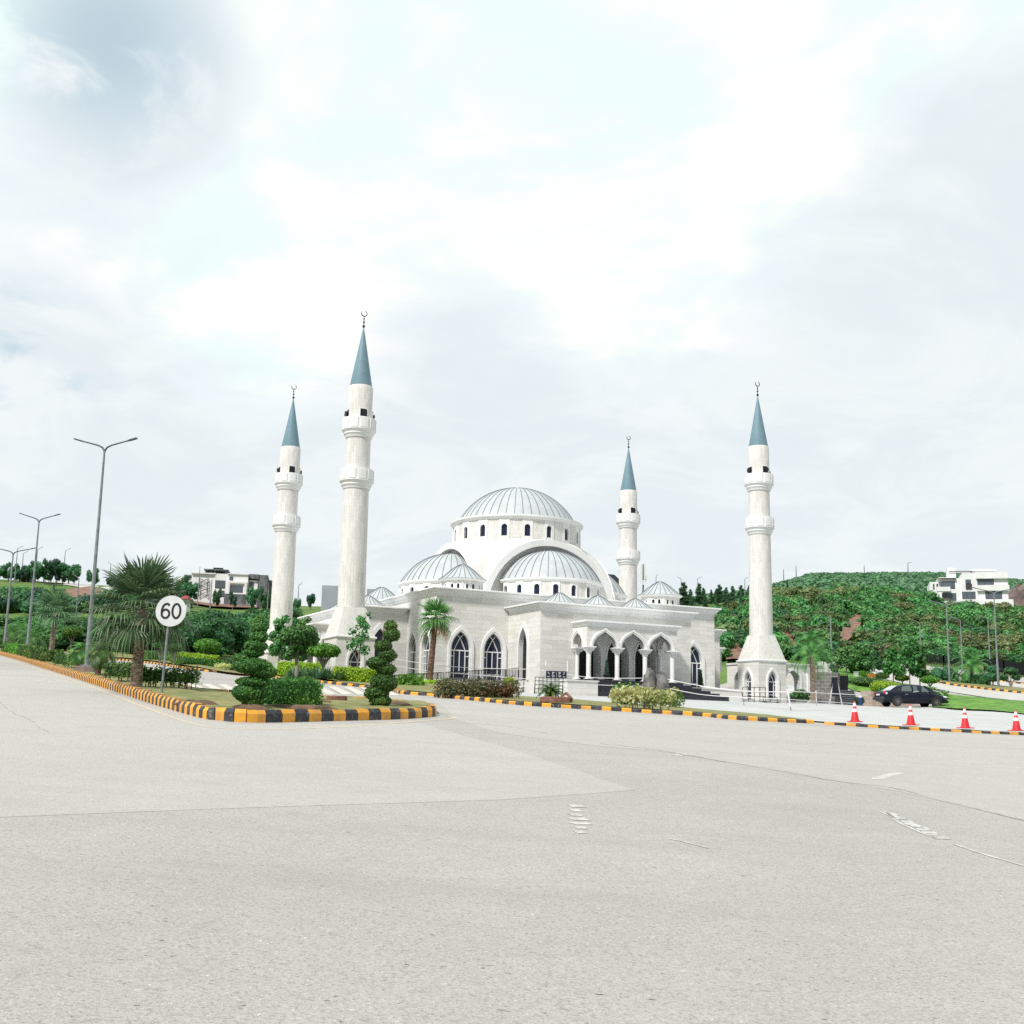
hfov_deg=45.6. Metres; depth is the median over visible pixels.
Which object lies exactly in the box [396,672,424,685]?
leafy plant
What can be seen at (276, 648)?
sapling
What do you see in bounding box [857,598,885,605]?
hillside shrub
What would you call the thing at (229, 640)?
woodland tree
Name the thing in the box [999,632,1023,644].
hillside shrub
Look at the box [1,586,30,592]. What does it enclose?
meadow shrub
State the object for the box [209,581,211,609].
street lamp
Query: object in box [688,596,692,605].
pine tree
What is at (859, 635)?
hillside shrub
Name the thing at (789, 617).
hillside shrub
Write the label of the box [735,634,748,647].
hillside shrub
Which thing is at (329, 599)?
billboard
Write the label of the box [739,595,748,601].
hillside shrub
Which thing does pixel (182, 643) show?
woodland tree
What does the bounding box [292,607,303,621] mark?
woodland tree
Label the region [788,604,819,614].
hillside shrub
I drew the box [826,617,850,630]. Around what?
hillside shrub
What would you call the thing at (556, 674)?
notice board
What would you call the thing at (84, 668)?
lamp base
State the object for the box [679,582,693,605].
pine tree
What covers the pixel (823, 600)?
hillside shrub
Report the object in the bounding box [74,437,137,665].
street lamp
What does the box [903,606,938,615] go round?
hillside shrub
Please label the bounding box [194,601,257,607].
earth terrace
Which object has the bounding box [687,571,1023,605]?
ridge scrub
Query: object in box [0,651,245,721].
median side kerb
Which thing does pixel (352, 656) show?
window
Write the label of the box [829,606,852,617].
hillside shrub
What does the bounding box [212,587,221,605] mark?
hilltop tree
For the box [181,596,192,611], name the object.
red roof kiosk
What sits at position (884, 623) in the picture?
hillside shrub
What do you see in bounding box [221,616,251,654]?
woodland tree
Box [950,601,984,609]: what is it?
hillside shrub
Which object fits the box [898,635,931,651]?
hillside shrub
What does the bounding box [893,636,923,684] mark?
sapling
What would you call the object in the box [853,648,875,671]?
sapling
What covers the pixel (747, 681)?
window
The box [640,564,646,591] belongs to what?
telecom mast
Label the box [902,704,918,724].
traffic cone
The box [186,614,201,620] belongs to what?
woodland tree
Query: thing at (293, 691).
box hedge
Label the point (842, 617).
hillside shrub
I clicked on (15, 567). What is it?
street lamp
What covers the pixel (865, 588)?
hillside shrub
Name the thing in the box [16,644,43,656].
hedge
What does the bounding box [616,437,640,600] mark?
minaret
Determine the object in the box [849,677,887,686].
bush
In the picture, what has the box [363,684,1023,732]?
plaza
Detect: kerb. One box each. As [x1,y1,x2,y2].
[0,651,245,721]
[67,653,369,687]
[175,683,434,704]
[246,705,436,722]
[393,688,813,723]
[824,722,1023,734]
[938,681,1023,693]
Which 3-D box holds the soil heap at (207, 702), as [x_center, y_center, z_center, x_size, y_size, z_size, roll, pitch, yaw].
[-7.469,4.507,28.755,1.143,0.150,0.461,1,-10,0]
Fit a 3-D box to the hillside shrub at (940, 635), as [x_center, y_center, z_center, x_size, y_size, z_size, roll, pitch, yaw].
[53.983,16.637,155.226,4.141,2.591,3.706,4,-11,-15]
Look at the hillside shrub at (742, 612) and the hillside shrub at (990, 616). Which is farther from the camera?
the hillside shrub at (990, 616)
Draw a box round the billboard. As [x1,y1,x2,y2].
[321,585,337,610]
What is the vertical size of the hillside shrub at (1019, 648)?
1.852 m
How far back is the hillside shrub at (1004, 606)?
195.66 m
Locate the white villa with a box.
[191,567,271,608]
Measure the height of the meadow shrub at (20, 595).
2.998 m
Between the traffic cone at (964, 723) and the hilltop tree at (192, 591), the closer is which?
the traffic cone at (964, 723)
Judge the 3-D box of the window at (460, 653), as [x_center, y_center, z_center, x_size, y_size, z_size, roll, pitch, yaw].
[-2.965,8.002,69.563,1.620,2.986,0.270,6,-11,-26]
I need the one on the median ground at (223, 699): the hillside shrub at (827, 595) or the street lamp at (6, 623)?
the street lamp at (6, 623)
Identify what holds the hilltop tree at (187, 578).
on the hills
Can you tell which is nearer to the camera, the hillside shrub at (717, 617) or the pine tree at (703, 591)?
the hillside shrub at (717, 617)
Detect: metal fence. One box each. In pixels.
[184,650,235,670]
[922,654,961,668]
[983,658,1023,675]
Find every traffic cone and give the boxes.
[847,701,862,721]
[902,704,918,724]
[956,707,973,727]
[1007,710,1023,730]
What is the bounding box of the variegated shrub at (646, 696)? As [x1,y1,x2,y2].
[608,682,679,710]
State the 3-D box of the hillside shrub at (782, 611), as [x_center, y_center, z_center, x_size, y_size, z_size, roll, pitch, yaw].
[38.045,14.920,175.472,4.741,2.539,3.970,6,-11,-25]
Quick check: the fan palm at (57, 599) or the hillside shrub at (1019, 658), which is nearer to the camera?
the fan palm at (57, 599)
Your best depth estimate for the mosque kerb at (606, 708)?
44.73 m
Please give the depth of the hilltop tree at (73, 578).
214.94 m
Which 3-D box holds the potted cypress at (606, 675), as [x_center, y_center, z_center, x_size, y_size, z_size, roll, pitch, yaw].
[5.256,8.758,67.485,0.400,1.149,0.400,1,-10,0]
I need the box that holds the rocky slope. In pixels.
[726,642,741,658]
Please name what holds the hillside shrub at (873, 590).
on the hills
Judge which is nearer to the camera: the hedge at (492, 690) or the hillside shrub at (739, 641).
the hedge at (492, 690)
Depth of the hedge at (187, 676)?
37.52 m
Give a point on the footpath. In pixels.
(931, 668)
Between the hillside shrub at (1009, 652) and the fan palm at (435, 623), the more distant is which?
the hillside shrub at (1009, 652)
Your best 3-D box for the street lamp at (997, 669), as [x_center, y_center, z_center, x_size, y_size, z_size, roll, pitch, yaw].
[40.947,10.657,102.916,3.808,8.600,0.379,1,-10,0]
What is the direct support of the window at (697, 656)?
in the mosque
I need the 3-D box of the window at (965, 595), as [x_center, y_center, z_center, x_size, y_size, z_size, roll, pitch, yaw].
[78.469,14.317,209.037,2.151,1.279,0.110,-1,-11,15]
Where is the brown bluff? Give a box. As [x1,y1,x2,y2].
[1008,584,1023,605]
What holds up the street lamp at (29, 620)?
on the median ground at (223, 699)
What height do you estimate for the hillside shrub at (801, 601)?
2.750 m
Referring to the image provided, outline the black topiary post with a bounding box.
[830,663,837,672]
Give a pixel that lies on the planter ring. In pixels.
(561, 699)
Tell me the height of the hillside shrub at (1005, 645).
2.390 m
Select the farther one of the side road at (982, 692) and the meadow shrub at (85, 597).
the meadow shrub at (85, 597)
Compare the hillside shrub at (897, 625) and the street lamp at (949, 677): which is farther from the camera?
the hillside shrub at (897, 625)
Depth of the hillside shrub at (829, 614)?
168.06 m
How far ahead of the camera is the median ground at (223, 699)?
34.44 m
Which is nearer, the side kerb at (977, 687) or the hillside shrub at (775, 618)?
the side kerb at (977, 687)
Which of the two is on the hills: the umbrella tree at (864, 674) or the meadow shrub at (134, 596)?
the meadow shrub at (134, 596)
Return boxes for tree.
[0,565,6,577]
[0,614,11,643]
[1,562,19,580]
[7,568,19,581]
[8,617,37,624]
[9,622,37,636]
[16,565,26,578]
[19,569,30,581]
[25,560,37,579]
[30,564,44,582]
[30,621,82,649]
[33,558,47,582]
[42,566,54,582]
[44,558,61,583]
[54,569,67,583]
[56,634,105,649]
[58,562,81,583]
[59,626,92,636]
[60,618,102,629]
[61,628,82,649]
[69,572,80,582]
[86,568,99,583]
[97,618,126,651]
[118,619,157,652]
[153,642,164,668]
[168,643,184,666]
[169,620,191,651]
[176,574,192,593]
[179,582,200,599]
[183,615,225,654]
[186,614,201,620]
[193,628,234,655]
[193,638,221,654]
[200,608,235,621]
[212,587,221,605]
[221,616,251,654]
[229,590,236,609]
[235,612,268,631]
[241,617,251,624]
[245,586,259,607]
[245,608,270,613]
[247,608,268,614]
[248,612,269,625]
[258,586,270,609]
[277,624,319,680]
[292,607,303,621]
[294,598,301,609]
[306,593,315,608]
[306,643,340,679]
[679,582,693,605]
[688,589,694,604]
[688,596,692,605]
[692,583,703,605]
[700,588,707,601]
[702,595,708,606]
[707,589,714,604]
[713,595,718,605]
[714,588,720,602]
[717,584,722,600]
[720,587,730,600]
[724,594,730,604]
[729,586,737,600]
[736,585,744,596]
[738,591,743,605]
[861,672,873,676]
[875,672,889,678]
[894,675,908,684]
[920,675,939,687]
[1000,667,1021,686]
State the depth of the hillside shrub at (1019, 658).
144.51 m
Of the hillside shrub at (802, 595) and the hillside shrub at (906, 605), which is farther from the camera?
the hillside shrub at (802, 595)
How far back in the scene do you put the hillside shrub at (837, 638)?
130.40 m
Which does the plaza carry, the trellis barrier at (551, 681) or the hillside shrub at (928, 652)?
the trellis barrier at (551, 681)
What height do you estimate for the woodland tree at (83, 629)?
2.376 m
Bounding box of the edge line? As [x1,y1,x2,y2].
[2,658,456,728]
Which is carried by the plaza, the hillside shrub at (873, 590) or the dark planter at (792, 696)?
the dark planter at (792, 696)
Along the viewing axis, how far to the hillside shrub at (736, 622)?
155.89 m
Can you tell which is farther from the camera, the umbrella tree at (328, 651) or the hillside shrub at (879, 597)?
the hillside shrub at (879, 597)
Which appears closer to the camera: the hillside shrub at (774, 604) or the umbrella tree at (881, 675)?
the umbrella tree at (881, 675)
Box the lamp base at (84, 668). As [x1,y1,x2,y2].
[74,664,95,671]
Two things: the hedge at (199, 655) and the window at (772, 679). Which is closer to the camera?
the window at (772, 679)
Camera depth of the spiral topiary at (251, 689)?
28.50 m
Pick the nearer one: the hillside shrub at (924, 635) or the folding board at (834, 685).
the folding board at (834, 685)
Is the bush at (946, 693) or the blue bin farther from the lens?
the bush at (946, 693)
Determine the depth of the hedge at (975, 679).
106.03 m
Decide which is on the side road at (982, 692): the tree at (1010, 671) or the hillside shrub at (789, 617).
the tree at (1010, 671)
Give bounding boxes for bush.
[610,682,643,704]
[670,691,684,707]
[848,676,871,682]
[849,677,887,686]
[854,697,864,703]
[869,680,899,690]
[930,665,957,680]
[931,689,951,698]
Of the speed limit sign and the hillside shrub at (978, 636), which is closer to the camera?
the speed limit sign
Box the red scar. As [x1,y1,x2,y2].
[841,614,861,639]
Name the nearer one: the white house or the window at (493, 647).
the window at (493, 647)
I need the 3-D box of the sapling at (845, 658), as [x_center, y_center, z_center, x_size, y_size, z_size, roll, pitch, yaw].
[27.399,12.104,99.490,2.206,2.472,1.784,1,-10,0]
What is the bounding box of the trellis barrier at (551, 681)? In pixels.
[534,677,562,694]
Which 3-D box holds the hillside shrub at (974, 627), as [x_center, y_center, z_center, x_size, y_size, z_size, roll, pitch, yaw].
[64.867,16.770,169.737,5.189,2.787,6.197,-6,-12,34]
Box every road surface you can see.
[0,670,632,816]
[404,697,1023,819]
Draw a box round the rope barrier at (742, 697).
[395,659,942,710]
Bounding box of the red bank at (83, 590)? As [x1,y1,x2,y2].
[58,586,101,597]
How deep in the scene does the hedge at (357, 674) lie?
61.03 m
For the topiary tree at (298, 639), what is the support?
on the median ground at (223, 699)
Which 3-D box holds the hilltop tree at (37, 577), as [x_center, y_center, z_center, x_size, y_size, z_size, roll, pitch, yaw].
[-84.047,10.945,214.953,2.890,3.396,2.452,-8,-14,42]
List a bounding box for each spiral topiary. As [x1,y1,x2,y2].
[231,615,277,705]
[363,620,400,705]
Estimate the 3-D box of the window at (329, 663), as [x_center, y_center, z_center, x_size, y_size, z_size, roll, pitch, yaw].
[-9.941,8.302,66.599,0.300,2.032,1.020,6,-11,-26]
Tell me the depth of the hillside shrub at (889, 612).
175.96 m
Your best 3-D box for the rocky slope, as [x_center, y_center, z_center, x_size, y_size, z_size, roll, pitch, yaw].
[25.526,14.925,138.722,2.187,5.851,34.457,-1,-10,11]
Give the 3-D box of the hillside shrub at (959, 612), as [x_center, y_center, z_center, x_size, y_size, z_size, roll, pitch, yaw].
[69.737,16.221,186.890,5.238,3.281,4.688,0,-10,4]
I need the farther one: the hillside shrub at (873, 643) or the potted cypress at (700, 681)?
the hillside shrub at (873, 643)
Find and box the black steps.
[835,690,858,705]
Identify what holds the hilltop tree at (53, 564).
on the hills
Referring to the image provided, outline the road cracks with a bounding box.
[0,701,1022,819]
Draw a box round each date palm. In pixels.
[784,640,837,702]
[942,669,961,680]
[951,654,989,682]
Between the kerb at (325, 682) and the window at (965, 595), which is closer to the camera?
the kerb at (325, 682)
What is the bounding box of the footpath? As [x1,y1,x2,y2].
[926,666,1023,682]
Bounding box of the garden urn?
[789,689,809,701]
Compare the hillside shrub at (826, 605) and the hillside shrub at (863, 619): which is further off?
the hillside shrub at (826, 605)
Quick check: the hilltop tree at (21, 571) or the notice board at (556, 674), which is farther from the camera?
the hilltop tree at (21, 571)
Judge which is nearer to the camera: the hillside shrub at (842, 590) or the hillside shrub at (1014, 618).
the hillside shrub at (1014, 618)
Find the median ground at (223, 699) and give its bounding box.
[0,648,429,709]
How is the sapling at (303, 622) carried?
on the verge at (202, 666)
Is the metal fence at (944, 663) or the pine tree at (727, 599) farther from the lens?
the pine tree at (727, 599)
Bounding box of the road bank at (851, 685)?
[838,667,911,691]
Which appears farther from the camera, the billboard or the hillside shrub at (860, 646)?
the billboard
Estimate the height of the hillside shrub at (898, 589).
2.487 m
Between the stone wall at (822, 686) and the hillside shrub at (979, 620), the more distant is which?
the hillside shrub at (979, 620)
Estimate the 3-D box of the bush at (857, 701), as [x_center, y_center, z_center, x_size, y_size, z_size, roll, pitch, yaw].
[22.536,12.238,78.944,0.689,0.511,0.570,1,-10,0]
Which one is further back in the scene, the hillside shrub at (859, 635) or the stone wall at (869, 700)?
the hillside shrub at (859, 635)
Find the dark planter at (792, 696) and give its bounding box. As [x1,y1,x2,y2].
[790,694,796,701]
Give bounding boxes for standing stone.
[642,667,669,703]
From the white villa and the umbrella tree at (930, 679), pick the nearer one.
the umbrella tree at (930, 679)
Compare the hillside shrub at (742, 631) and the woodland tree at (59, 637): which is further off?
the hillside shrub at (742, 631)
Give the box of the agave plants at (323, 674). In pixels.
[284,665,348,679]
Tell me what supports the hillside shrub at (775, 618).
on the hills
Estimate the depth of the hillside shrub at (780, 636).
130.44 m
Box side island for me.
[943,680,1023,690]
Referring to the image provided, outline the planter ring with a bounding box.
[540,692,572,702]
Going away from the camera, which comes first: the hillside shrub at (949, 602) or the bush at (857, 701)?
the bush at (857, 701)
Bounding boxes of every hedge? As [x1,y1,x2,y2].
[1,642,17,651]
[6,643,24,653]
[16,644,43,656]
[25,647,64,661]
[52,652,75,666]
[103,660,145,681]
[142,664,203,688]
[144,650,175,660]
[170,655,232,666]
[175,651,220,659]
[214,662,233,669]
[263,677,324,705]
[276,660,325,679]
[331,666,376,682]
[424,678,442,683]
[430,676,521,698]
[503,676,514,688]
[961,673,990,684]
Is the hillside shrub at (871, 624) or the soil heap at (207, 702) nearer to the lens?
the soil heap at (207, 702)
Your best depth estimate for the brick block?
34.93 m
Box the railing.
[393,668,518,687]
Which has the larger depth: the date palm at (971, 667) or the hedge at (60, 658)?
the date palm at (971, 667)
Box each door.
[578,638,602,679]
[605,641,630,680]
[633,642,657,680]
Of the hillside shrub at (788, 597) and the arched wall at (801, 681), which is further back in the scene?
the hillside shrub at (788, 597)
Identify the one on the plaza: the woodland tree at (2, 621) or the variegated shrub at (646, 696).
the variegated shrub at (646, 696)
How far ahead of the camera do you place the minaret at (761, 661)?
79.94 m
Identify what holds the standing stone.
on the plaza
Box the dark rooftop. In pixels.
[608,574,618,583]
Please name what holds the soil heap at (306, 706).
on the median ground at (223, 699)
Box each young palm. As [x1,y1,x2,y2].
[0,623,25,646]
[7,620,35,643]
[16,629,49,648]
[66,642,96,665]
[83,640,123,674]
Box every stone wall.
[815,672,839,703]
[861,690,919,706]
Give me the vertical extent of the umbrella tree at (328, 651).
1.960 m
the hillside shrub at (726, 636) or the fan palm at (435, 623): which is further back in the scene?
the hillside shrub at (726, 636)
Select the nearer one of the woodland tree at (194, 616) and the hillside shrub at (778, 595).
the woodland tree at (194, 616)
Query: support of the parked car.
on the plaza
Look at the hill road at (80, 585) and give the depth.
212.00 m
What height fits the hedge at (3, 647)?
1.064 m
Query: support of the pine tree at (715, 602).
on the hills
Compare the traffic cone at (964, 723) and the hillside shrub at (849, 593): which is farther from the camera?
the hillside shrub at (849, 593)
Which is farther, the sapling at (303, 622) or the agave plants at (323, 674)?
the sapling at (303, 622)
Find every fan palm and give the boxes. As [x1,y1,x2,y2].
[31,585,82,661]
[79,552,201,686]
[416,596,458,679]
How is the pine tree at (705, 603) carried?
on the hills
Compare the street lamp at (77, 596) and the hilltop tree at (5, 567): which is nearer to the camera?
the street lamp at (77, 596)
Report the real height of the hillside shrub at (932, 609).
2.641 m
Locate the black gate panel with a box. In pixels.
[840,674,847,689]
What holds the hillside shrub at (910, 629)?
on the hills
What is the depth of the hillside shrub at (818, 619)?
155.41 m
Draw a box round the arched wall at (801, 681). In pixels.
[786,663,809,702]
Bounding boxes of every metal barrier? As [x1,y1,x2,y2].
[742,687,767,701]
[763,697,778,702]
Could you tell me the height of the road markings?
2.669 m
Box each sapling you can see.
[268,615,290,672]
[298,616,311,662]
[346,611,371,666]
[816,641,834,664]
[834,646,858,672]
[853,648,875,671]
[870,651,883,671]
[882,646,903,681]
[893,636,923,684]
[910,644,930,684]
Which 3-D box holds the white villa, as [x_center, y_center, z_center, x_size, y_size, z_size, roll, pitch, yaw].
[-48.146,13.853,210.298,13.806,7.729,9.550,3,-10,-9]
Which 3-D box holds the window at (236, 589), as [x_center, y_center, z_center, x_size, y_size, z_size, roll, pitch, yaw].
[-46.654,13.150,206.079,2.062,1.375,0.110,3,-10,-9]
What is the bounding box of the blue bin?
[858,696,862,705]
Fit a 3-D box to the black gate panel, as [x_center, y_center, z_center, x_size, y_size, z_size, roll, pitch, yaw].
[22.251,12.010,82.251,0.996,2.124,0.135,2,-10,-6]
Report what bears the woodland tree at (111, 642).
on the hills
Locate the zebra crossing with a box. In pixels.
[188,684,397,694]
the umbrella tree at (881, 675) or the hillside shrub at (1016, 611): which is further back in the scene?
the hillside shrub at (1016, 611)
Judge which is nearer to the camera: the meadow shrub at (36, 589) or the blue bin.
the blue bin
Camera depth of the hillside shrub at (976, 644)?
151.62 m
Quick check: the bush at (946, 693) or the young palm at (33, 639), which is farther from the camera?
the young palm at (33, 639)
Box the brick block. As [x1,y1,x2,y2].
[326,695,346,699]
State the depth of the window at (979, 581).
208.88 m
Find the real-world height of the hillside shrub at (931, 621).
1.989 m
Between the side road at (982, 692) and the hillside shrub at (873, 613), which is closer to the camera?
the side road at (982, 692)
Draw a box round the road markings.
[51,680,1023,865]
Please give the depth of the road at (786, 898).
8.01 m
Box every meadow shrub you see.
[0,586,50,596]
[0,588,15,596]
[0,595,42,612]
[0,601,21,612]
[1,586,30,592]
[6,590,44,603]
[18,597,40,614]
[32,606,70,616]
[73,593,118,611]
[73,599,104,612]
[94,592,126,609]
[114,591,147,607]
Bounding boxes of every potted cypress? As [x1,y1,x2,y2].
[603,660,609,679]
[698,669,703,687]
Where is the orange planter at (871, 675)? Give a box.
[867,674,875,677]
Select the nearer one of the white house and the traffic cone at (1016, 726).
the traffic cone at (1016, 726)
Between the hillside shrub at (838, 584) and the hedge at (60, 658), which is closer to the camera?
the hedge at (60, 658)
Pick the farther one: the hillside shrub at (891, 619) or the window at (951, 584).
the window at (951, 584)
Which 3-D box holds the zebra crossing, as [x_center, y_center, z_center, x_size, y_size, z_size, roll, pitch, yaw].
[-8.365,7.249,49.814,7.113,0.847,15.595,-7,-13,39]
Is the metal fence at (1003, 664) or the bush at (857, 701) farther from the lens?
the metal fence at (1003, 664)
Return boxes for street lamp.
[0,547,35,644]
[14,546,21,582]
[19,513,60,644]
[73,574,79,617]
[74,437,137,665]
[196,570,199,608]
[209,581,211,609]
[830,617,832,662]
[911,619,920,644]
[929,600,962,680]
[949,616,962,669]
[971,587,1015,686]
[975,614,990,658]
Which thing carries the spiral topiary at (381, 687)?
on the median ground at (223, 699)
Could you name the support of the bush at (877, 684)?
on the road bank at (851, 685)
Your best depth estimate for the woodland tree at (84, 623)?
110.46 m
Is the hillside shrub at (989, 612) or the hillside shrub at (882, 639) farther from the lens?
the hillside shrub at (989, 612)
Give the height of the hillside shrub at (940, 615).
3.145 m
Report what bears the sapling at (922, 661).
on the road bank at (851, 685)
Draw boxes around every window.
[215,580,224,587]
[230,585,242,592]
[325,657,331,679]
[346,645,363,667]
[406,628,417,674]
[419,628,430,677]
[447,626,473,678]
[480,628,506,679]
[691,640,704,687]
[742,667,752,698]
[766,667,779,698]
[941,581,954,588]
[942,593,955,600]
[962,592,975,598]
[977,579,993,584]
[985,591,1001,598]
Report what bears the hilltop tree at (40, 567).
on the hills
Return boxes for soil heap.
[173,700,217,704]
[231,704,268,709]
[264,704,338,709]
[390,700,412,705]
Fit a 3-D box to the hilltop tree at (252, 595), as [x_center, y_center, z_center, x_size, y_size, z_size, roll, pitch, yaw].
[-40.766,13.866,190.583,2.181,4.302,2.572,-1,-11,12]
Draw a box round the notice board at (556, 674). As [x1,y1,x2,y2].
[545,660,567,678]
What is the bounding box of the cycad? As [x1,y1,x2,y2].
[536,682,564,697]
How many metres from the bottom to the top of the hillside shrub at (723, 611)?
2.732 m
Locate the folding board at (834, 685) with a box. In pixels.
[829,677,842,703]
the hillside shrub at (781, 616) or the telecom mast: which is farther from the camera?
the telecom mast
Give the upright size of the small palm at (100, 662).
1.518 m
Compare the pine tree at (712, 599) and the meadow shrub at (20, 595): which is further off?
the pine tree at (712, 599)
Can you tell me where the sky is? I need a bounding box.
[0,0,1023,605]
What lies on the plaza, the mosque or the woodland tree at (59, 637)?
the mosque
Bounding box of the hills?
[0,578,1023,684]
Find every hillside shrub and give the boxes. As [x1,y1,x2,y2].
[714,614,730,620]
[714,616,741,629]
[714,622,738,633]
[715,607,730,615]
[717,601,738,608]
[720,631,735,647]
[720,640,729,647]
[720,645,732,660]
[728,606,748,614]
[730,624,781,639]
[735,606,777,616]
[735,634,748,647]
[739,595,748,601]
[741,618,748,628]
[741,631,792,645]
[747,621,786,631]
[772,587,789,596]
[772,594,784,598]
[772,597,781,602]
[772,600,785,607]
[772,606,788,613]
[773,616,786,630]
[776,601,807,611]
[777,613,797,618]
[778,639,790,656]
[782,594,801,600]
[782,613,809,621]
[783,593,805,597]
[784,597,808,606]
[785,624,811,634]
[785,638,840,660]
[786,619,810,629]
[787,585,820,601]
[787,596,813,604]
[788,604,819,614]
[790,622,840,640]
[794,614,835,628]
[794,632,808,641]
[798,628,842,646]
[811,594,834,606]
[811,609,838,619]
[813,603,828,610]
[819,589,839,594]
[821,592,834,598]
[823,603,844,609]
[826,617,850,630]
[828,593,845,601]
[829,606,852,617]
[833,582,851,588]
[833,598,866,611]
[835,585,860,596]
[837,613,848,622]
[842,639,884,653]
[843,642,872,654]
[844,590,860,596]
[850,594,870,601]
[851,625,897,641]
[852,601,881,615]
[853,620,893,635]
[855,615,873,625]
[855,640,881,644]
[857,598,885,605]
[858,584,876,593]
[860,608,886,617]
[860,633,902,644]
[861,588,876,593]
[862,591,872,598]
[868,591,900,603]
[871,613,906,624]
[873,607,893,614]
[874,586,897,595]
[874,642,900,658]
[877,602,895,608]
[879,604,905,614]
[880,621,889,625]
[883,594,902,601]
[888,587,912,594]
[890,621,922,628]
[890,628,910,638]
[891,592,915,600]
[892,601,915,611]
[898,623,933,637]
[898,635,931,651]
[901,632,943,644]
[902,600,918,605]
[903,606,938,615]
[905,595,930,603]
[906,590,922,597]
[908,613,939,623]
[912,608,945,622]
[914,645,933,659]
[915,601,936,608]
[915,606,937,611]
[915,620,938,625]
[916,622,941,629]
[918,590,945,603]
[922,639,950,652]
[930,648,956,662]
[931,629,956,636]
[932,632,946,638]
[935,607,953,614]
[936,618,965,627]
[938,623,972,635]
[938,638,954,646]
[943,600,979,605]
[945,600,983,606]
[946,619,972,624]
[946,634,957,641]
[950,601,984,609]
[950,606,983,618]
[950,646,991,661]
[953,633,987,642]
[953,638,984,650]
[957,615,972,621]
[961,624,990,631]
[962,630,974,634]
[962,647,990,652]
[965,614,990,625]
[967,603,999,613]
[975,628,1004,635]
[980,601,1013,613]
[982,610,1004,615]
[982,639,1016,652]
[982,650,1008,660]
[983,635,1013,641]
[984,613,1010,621]
[986,623,1018,631]
[988,614,1022,628]
[991,649,1015,655]
[992,607,1008,613]
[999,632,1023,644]
[1004,613,1020,617]
[1004,615,1020,620]
[1005,653,1023,662]
[1006,605,1020,613]
[1011,607,1023,614]
[1014,644,1023,653]
[1018,611,1023,620]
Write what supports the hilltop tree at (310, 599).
on the hills
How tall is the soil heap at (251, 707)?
0.150 m
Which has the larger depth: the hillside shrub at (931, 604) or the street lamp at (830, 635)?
the hillside shrub at (931, 604)
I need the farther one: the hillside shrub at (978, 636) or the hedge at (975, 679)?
the hillside shrub at (978, 636)
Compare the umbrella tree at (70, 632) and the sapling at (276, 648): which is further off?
the umbrella tree at (70, 632)
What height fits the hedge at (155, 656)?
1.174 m
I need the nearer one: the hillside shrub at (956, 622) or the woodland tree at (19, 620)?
the woodland tree at (19, 620)
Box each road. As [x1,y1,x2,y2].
[0,652,1023,1023]
[64,583,113,590]
[818,662,1023,700]
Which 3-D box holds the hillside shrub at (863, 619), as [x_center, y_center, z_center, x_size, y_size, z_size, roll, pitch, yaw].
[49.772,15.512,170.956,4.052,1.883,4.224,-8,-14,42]
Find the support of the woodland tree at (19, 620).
on the hills
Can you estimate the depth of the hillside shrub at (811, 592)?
197.47 m
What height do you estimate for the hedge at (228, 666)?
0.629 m
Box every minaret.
[259,385,302,667]
[322,312,376,679]
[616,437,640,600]
[736,382,787,702]
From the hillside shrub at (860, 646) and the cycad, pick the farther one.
the hillside shrub at (860, 646)
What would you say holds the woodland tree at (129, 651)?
on the hills
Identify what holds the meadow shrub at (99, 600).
on the hills
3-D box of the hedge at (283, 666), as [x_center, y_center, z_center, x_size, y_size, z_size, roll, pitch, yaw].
[-11.291,8.484,64.982,2.666,1.079,1.300,1,-10,0]
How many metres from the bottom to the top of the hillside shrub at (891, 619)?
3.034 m
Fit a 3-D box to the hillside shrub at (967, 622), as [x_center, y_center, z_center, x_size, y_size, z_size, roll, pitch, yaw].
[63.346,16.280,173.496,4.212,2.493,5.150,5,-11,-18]
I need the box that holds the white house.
[927,568,1013,605]
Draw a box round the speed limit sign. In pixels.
[156,596,185,692]
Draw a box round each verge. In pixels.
[67,649,336,679]
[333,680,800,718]
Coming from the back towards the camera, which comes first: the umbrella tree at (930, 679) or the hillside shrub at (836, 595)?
the hillside shrub at (836, 595)
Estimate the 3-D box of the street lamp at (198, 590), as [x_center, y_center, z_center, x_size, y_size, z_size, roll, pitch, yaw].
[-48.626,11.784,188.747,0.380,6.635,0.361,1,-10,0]
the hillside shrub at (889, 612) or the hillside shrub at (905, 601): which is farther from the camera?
the hillside shrub at (905, 601)
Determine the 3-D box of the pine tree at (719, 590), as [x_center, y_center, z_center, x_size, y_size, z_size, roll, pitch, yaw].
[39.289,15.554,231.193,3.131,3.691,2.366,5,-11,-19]
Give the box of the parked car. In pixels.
[873,684,948,706]
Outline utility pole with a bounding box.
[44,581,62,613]
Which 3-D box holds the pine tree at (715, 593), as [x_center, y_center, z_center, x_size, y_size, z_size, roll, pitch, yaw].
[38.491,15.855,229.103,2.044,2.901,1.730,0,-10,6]
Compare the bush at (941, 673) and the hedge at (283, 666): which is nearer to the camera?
the hedge at (283, 666)
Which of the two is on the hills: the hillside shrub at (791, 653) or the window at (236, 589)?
the hillside shrub at (791, 653)
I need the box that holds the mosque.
[286,487,743,700]
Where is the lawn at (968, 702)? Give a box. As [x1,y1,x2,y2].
[933,694,1023,712]

